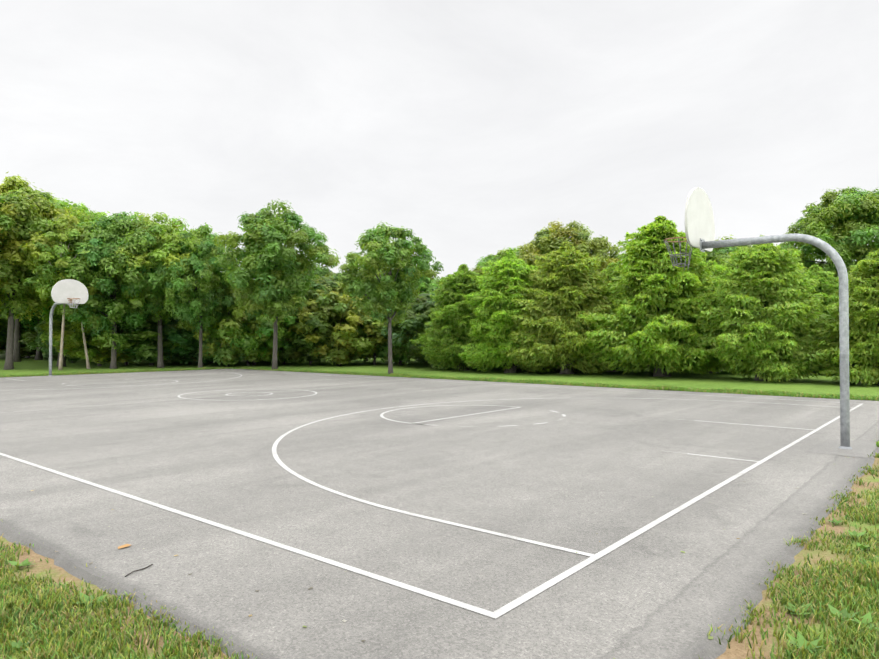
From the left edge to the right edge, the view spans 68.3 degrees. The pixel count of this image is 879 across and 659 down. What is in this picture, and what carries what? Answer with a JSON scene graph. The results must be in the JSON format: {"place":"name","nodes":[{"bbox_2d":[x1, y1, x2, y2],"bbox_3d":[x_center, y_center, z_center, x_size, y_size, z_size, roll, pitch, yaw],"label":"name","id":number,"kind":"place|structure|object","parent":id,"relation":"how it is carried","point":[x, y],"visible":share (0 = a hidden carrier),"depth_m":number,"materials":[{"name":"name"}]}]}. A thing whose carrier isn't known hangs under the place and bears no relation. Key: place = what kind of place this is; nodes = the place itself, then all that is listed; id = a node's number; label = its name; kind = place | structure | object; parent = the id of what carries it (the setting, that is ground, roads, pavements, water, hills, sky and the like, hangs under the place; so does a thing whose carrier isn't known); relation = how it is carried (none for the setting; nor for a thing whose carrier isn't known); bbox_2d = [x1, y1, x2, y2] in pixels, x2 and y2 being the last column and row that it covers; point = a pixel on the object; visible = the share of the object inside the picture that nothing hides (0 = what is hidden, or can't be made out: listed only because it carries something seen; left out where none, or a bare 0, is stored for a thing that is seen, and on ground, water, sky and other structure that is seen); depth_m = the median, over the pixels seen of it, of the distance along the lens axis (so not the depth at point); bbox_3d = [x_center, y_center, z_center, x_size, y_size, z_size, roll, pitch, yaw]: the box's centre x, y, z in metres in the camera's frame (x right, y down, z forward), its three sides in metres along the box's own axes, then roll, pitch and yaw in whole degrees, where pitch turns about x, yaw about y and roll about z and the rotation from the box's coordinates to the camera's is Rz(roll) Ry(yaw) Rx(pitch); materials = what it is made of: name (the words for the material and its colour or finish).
{"place":"outdoors","nodes":[
{"label":"outdoors","id":0,"kind":"place"},
{"bbox_2d":[0,200,55,361],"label":"tree","id":1,"kind":"object","parent":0,"point":[16,349],"depth_m":45.34,"materials":[{"name":"plant"}]},
{"bbox_2d":[0,351,878,658],"bbox_3d":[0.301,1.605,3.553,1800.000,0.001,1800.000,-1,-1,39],"label":"ground","id":2,"kind":"structure","parent":0,"point":[724,379],"depth_m":20.18,"materials":[{"name":"green plant"}]},
{"bbox_2d":[0,312,23,331],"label":"tree","id":3,"kind":"object","parent":2,"relation":"on","point":[3,324],"depth_m":49.98,"materials":[{"name":"green plant"}]},
{"bbox_2d":[0,324,36,357],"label":"tree","id":4,"kind":"object","parent":2,"relation":"on","point":[24,351],"depth_m":53.48,"materials":[{"name":"green plant"}]},
{"bbox_2d":[0,306,43,359],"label":"tree","id":5,"kind":"object","parent":2,"relation":"on","point":[34,320],"depth_m":48.97,"materials":[{"name":"green plant"}]},
{"bbox_2d":[0,314,45,357],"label":"tree","id":6,"kind":"object","parent":2,"relation":"on","point":[4,340],"depth_m":52.64,"materials":[{"name":"green plant"}]},
{"bbox_2d":[0,172,88,369],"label":"tree","id":7,"kind":"object","parent":2,"relation":"on","point":[25,209],"depth_m":32.78,"materials":[{"name":"green plant"}]},
{"bbox_2d":[18,319,82,362],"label":"tree","id":8,"kind":"object","parent":2,"relation":"on","point":[37,339],"depth_m":41.59,"materials":[{"name":"green plant"}]},
{"bbox_2d":[0,197,117,366],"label":"tree","id":9,"kind":"object","parent":2,"relation":"on","point":[81,211],"depth_m":36.52,"materials":[{"name":"green plant"}]},
{"bbox_2d":[5,214,123,369],"bbox_3d":[-18.904,-1.828,33.045,4.584,8.031,4.703,6,5,22],"label":"tree","id":10,"kind":"object","parent":2,"relation":"on","point":[46,279],"depth_m":31.89,"materials":[{"name":"green plant"}]},
{"bbox_2d":[34,248,99,368],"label":"birch","id":11,"kind":"object","parent":2,"relation":"on","point":[86,355],"depth_m":34.57,"materials":[{"name":"brown plant"}]},
{"bbox_2d":[39,305,150,365],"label":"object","id":12,"kind":"object","parent":2,"relation":"on","point":[73,343],"depth_m":35.85,"materials":[{"name":"green plant"}]},
{"bbox_2d":[50,212,170,368],"bbox_3d":[-17.140,-2.094,34.686,7.148,8.540,6.239,0,-1,6],"label":"tree","id":13,"kind":"object","parent":2,"relation":"on","point":[108,230],"depth_m":33.13,"materials":[{"name":"green plant"}]},
{"bbox_2d":[89,316,174,364],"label":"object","id":14,"kind":"object","parent":2,"relation":"on","point":[120,332],"depth_m":37.79,"materials":[{"name":"green plant"}]},
{"bbox_2d":[82,313,194,364],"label":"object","id":15,"kind":"object","parent":2,"relation":"on","point":[149,355],"depth_m":36.45,"materials":[{"name":"green plant"}]},
{"bbox_2d":[90,212,207,367],"bbox_3d":[-15.528,-2.124,35.615,7.496,8.634,7.163,0,-1,17],"label":"tree","id":16,"kind":"object","parent":2,"relation":"on","point":[173,238],"depth_m":33.79,"materials":[{"name":"green plant"}]},
{"bbox_2d":[138,315,250,364],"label":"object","id":17,"kind":"object","parent":2,"relation":"on","point":[186,351],"depth_m":37.31,"materials":[{"name":"green plant"}]},
{"bbox_2d":[150,222,246,367],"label":"tree","id":18,"kind":"object","parent":2,"relation":"on","point":[207,278],"depth_m":33.73,"materials":[{"name":"green plant"}]},
{"bbox_2d":[180,272,279,366],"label":"tree","id":19,"kind":"object","parent":2,"relation":"on","point":[226,356],"depth_m":35.96,"materials":[{"name":"green plant"}]},
{"bbox_2d":[193,302,309,364],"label":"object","id":20,"kind":"object","parent":2,"relation":"on","point":[265,331],"depth_m":36.70,"materials":[{"name":"green plant"}]},
{"bbox_2d":[208,308,300,364],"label":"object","id":21,"kind":"object","parent":2,"relation":"on","point":[269,343],"depth_m":36.77,"materials":[{"name":"green plant"}]},
{"bbox_2d":[210,199,339,369],"bbox_3d":[-8.092,-2.107,32.341,5.987,8.536,5.947,-1,-1,39],"label":"tree","id":22,"kind":"object","parent":2,"relation":"on","point":[266,235],"depth_m":31.09,"materials":[{"name":"green plant"}]},
{"bbox_2d":[264,325,296,363],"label":"tree","id":23,"kind":"object","parent":2,"relation":"on","point":[282,359],"depth_m":40.37,"materials":[{"name":"green plant"}]},
{"bbox_2d":[269,273,358,364],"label":"tree","id":24,"kind":"object","parent":2,"relation":"on","point":[297,355],"depth_m":37.81,"materials":[{"name":"green plant"}]},
{"bbox_2d":[302,265,338,277],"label":"tree","id":25,"kind":"object","parent":2,"relation":"on","point":[327,272],"depth_m":48.13,"materials":[{"name":"green plant"}]},
{"bbox_2d":[321,272,349,360],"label":"tree","id":26,"kind":"object","parent":2,"relation":"on","point":[333,278],"depth_m":44.71,"materials":[{"name":"green plant"}]},
{"bbox_2d":[287,282,387,365],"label":"tree","id":27,"kind":"object","parent":2,"relation":"on","point":[359,347],"depth_m":37.26,"materials":[{"name":"green plant"}]},
{"bbox_2d":[330,267,393,364],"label":"tree","id":28,"kind":"object","parent":2,"relation":"on","point":[359,329],"depth_m":38.97,"materials":[{"name":"green plant"}]},
{"bbox_2d":[336,222,443,373],"bbox_3d":[-2.222,-1.240,27.837,4.815,6.659,4.526,-1,-1,39],"label":"tree","id":29,"kind":"object","parent":2,"relation":"on","point":[390,292],"depth_m":27.24,"materials":[{"name":"green plant"}]},
{"bbox_2d":[360,273,439,364],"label":"tree","id":30,"kind":"object","parent":2,"relation":"on","point":[427,285],"depth_m":39.42,"materials":[{"name":"green plant"}]},
{"bbox_2d":[381,292,437,366],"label":"tree","id":31,"kind":"object","parent":2,"relation":"on","point":[417,318],"depth_m":34.90,"materials":[{"name":"green plant"}]},
{"bbox_2d":[387,312,458,365],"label":"tree","id":32,"kind":"object","parent":2,"relation":"on","point":[408,331],"depth_m":36.73,"materials":[{"name":"green plant"}]},
{"bbox_2d":[0,369,878,658],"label":"asphalt pad","id":33,"kind":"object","parent":2,"relation":"on","point":[590,465],"visible":0.85,"depth_m":6.00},
{"bbox_2d":[48,302,71,375],"bbox_3d":[-15.496,0.542,26.446,2.007,3.445,0.200,-1,-1,39],"label":"basketball hoop pole","id":34,"kind":"object","parent":33,"relation":"on","point":[50,336],"visible":0.83,"depth_m":26.98,"materials":[{"name":"grey metal"}]},
{"bbox_2d":[51,279,87,303],"bbox_3d":[-14.706,-1.520,25.828,0.040,0.970,1.370,-1,-1,39],"label":"basketball backboard","id":35,"kind":"object","parent":34,"relation":"attached to","point":[62,291],"visible":1,"depth_m":25.79,"materials":[{"name":"white plastic"}]},
{"bbox_2d":[67,299,79,307],"bbox_3d":[-14.448,-1.029,25.608,0.450,0.363,0.451,-1,-1,39],"label":"goal net","id":36,"kind":"object","parent":35,"relation":"attached to","point":[72,303],"visible":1,"depth_m":25.56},
{"bbox_2d":[118,544,130,548],"bbox_3d":[-2.299,1.580,4.729,0.065,0.006,0.105,-1,-1,39],"label":"dry leaf","id":37,"kind":"object","parent":33,"relation":"on","point":[123,546],"visible":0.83,"depth_m":4.73,"materials":[{"name":"brown plant"}]},
{"bbox_2d":[125,564,152,576],"bbox_3d":[-1.967,1.573,4.243,0.023,0.012,0.235,0,-1,21],"label":"twig","id":38,"kind":"object","parent":33,"relation":"on","point":[138,570],"visible":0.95,"depth_m":4.25,"materials":[{"name":"grey wood"}]},
{"bbox_2d":[0,370,861,618],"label":"court lines","id":39,"kind":"object","parent":33,"relation":"on","point":[539,589],"visible":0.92,"depth_m":5.39,"materials":[{"name":"paint"}]},
{"bbox_2d":[31,448,853,658],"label":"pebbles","id":40,"kind":"object","parent":33,"relation":"on","point":[709,636],"visible":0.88,"depth_m":3.94,"materials":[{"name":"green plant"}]},
{"bbox_2d":[700,233,851,448],"bbox_3d":[4.938,0.278,9.627,2.007,3.445,0.200,-1,-1,39],"label":"pole","id":41,"kind":"object","parent":33,"relation":"on","point":[831,252],"visible":0.98,"depth_m":9.04,"materials":[{"name":"grey metal"}]},
{"bbox_2d":[685,187,714,251],"bbox_3d":[4.148,-1.764,10.310,0.040,0.970,1.370,-1,-1,39],"label":"basketball backboard","id":42,"kind":"object","parent":41,"relation":"attached to","point":[699,220],"visible":0.94,"depth_m":10.19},
{"bbox_2d":[664,237,686,241],"bbox_3d":[3.919,-1.381,10.492,0.552,0.170,0.476,-1,-1,39],"label":"basketball rim","id":43,"kind":"object","parent":42,"relation":"attached to","point":[675,238],"visible":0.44,"depth_m":10.43,"materials":[{"name":"orange metal"}]},
{"bbox_2d":[664,238,692,269],"bbox_3d":[3.892,-1.202,10.514,0.454,0.494,0.456,-1,-1,39],"label":"goal net","id":44,"kind":"object","parent":43,"relation":"hanging from","point":[685,255],"visible":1,"depth_m":10.49,"materials":[{"name":"grey metal"}]},
{"bbox_2d":[804,439,876,457],"bbox_3d":[5.676,1.655,9.108,0.720,0.001,1.590,-1,-1,39],"label":"concrete footing","id":45,"kind":"object","parent":33,"relation":"on","point":[861,449],"visible":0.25,"depth_m":8.93,"materials":[{"name":"concrete"}]},
{"bbox_2d":[0,452,878,658],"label":"grass","id":46,"kind":"structure","parent":2,"relation":"on","point":[41,600],"depth_m":3.60,"materials":[{"name":"green plant"}]},
{"bbox_2d":[6,518,878,658],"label":"weeds","id":47,"kind":"object","parent":2,"relation":"on","point":[800,637],"visible":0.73,"depth_m":3.59,"materials":[{"name":"green plant"}]},
{"bbox_2d":[410,264,499,370],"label":"tree","id":48,"kind":"object","parent":2,"relation":"on","point":[450,320],"depth_m":32.04,"materials":[{"name":"green plant"}]},
{"bbox_2d":[470,263,493,290],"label":"tree","id":49,"kind":"object","parent":2,"relation":"on","point":[477,270],"depth_m":37.18,"materials":[{"name":"green plant"}]},
{"bbox_2d":[475,246,523,269],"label":"tree","id":50,"kind":"object","parent":2,"relation":"on","point":[500,254],"visible":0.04,"depth_m":45.42,"materials":[{"name":"green plant"}]},
{"bbox_2d":[457,250,565,372],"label":"tree","id":51,"kind":"object","parent":2,"relation":"on","point":[494,314],"depth_m":29.39,"materials":[{"name":"green plant"}]},
{"bbox_2d":[502,261,545,369],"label":"tree","id":52,"kind":"object","parent":2,"relation":"on","point":[538,265],"depth_m":33.22,"materials":[{"name":"green plant"}]},
{"bbox_2d":[498,241,616,374],"bbox_3d":[5.595,-0.954,29.506,6.181,6.147,6.139,0,-1,-23],"label":"tree","id":53,"kind":"object","parent":2,"relation":"on","point":[572,294],"depth_m":28.16,"materials":[{"name":"green plant"}]},
{"bbox_2d":[515,220,622,271],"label":"tree","id":54,"kind":"object","parent":2,"relation":"on","point":[548,240],"depth_m":40.09,"materials":[{"name":"green plant"}]},
{"bbox_2d":[595,262,643,371],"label":"tree","id":55,"kind":"object","parent":2,"relation":"on","point":[609,270],"depth_m":31.14,"materials":[{"name":"green plant"}]},
{"bbox_2d":[573,215,727,376],"bbox_3d":[9.200,-1.363,27.519,7.015,6.933,6.880,0,-1,-7],"label":"tree","id":56,"kind":"object","parent":2,"relation":"on","point":[670,330],"depth_m":26.19,"materials":[{"name":"green plant"}]},
{"bbox_2d":[684,260,730,372],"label":"tree","id":57,"kind":"object","parent":2,"relation":"on","point":[719,269],"depth_m":30.05,"materials":[{"name":"green plant"}]},
{"bbox_2d":[687,235,806,273],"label":"tree","id":58,"kind":"object","parent":2,"relation":"on","point":[718,254],"depth_m":39.77,"materials":[{"name":"green plant"}]},
{"bbox_2d":[693,235,836,382],"bbox_3d":[12.545,-0.783,24.526,5.493,5.632,4.874,0,-1,-2],"label":"tree","id":59,"kind":"object","parent":2,"relation":"on","point":[788,317],"depth_m":23.66,"materials":[{"name":"green plant"}]},
{"bbox_2d":[796,264,838,374],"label":"tree","id":60,"kind":"object","parent":2,"relation":"on","point":[827,287],"depth_m":28.98,"materials":[{"name":"green plant"}]},
{"bbox_2d":[776,186,878,277],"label":"tree","id":61,"kind":"object","parent":2,"relation":"on","point":[852,214],"depth_m":44.71,"materials":[{"name":"green plant"}]},
{"bbox_2d":[808,249,878,385],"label":"tree","id":62,"kind":"object","parent":2,"relation":"on","point":[863,345],"depth_m":21.70,"materials":[{"name":"green plant"}]},
{"bbox_2d":[0,0,878,278],"label":"sky","id":63,"kind":"structure","parent":0,"point":[472,127],"materials":[{"name":"white"}]}
]}

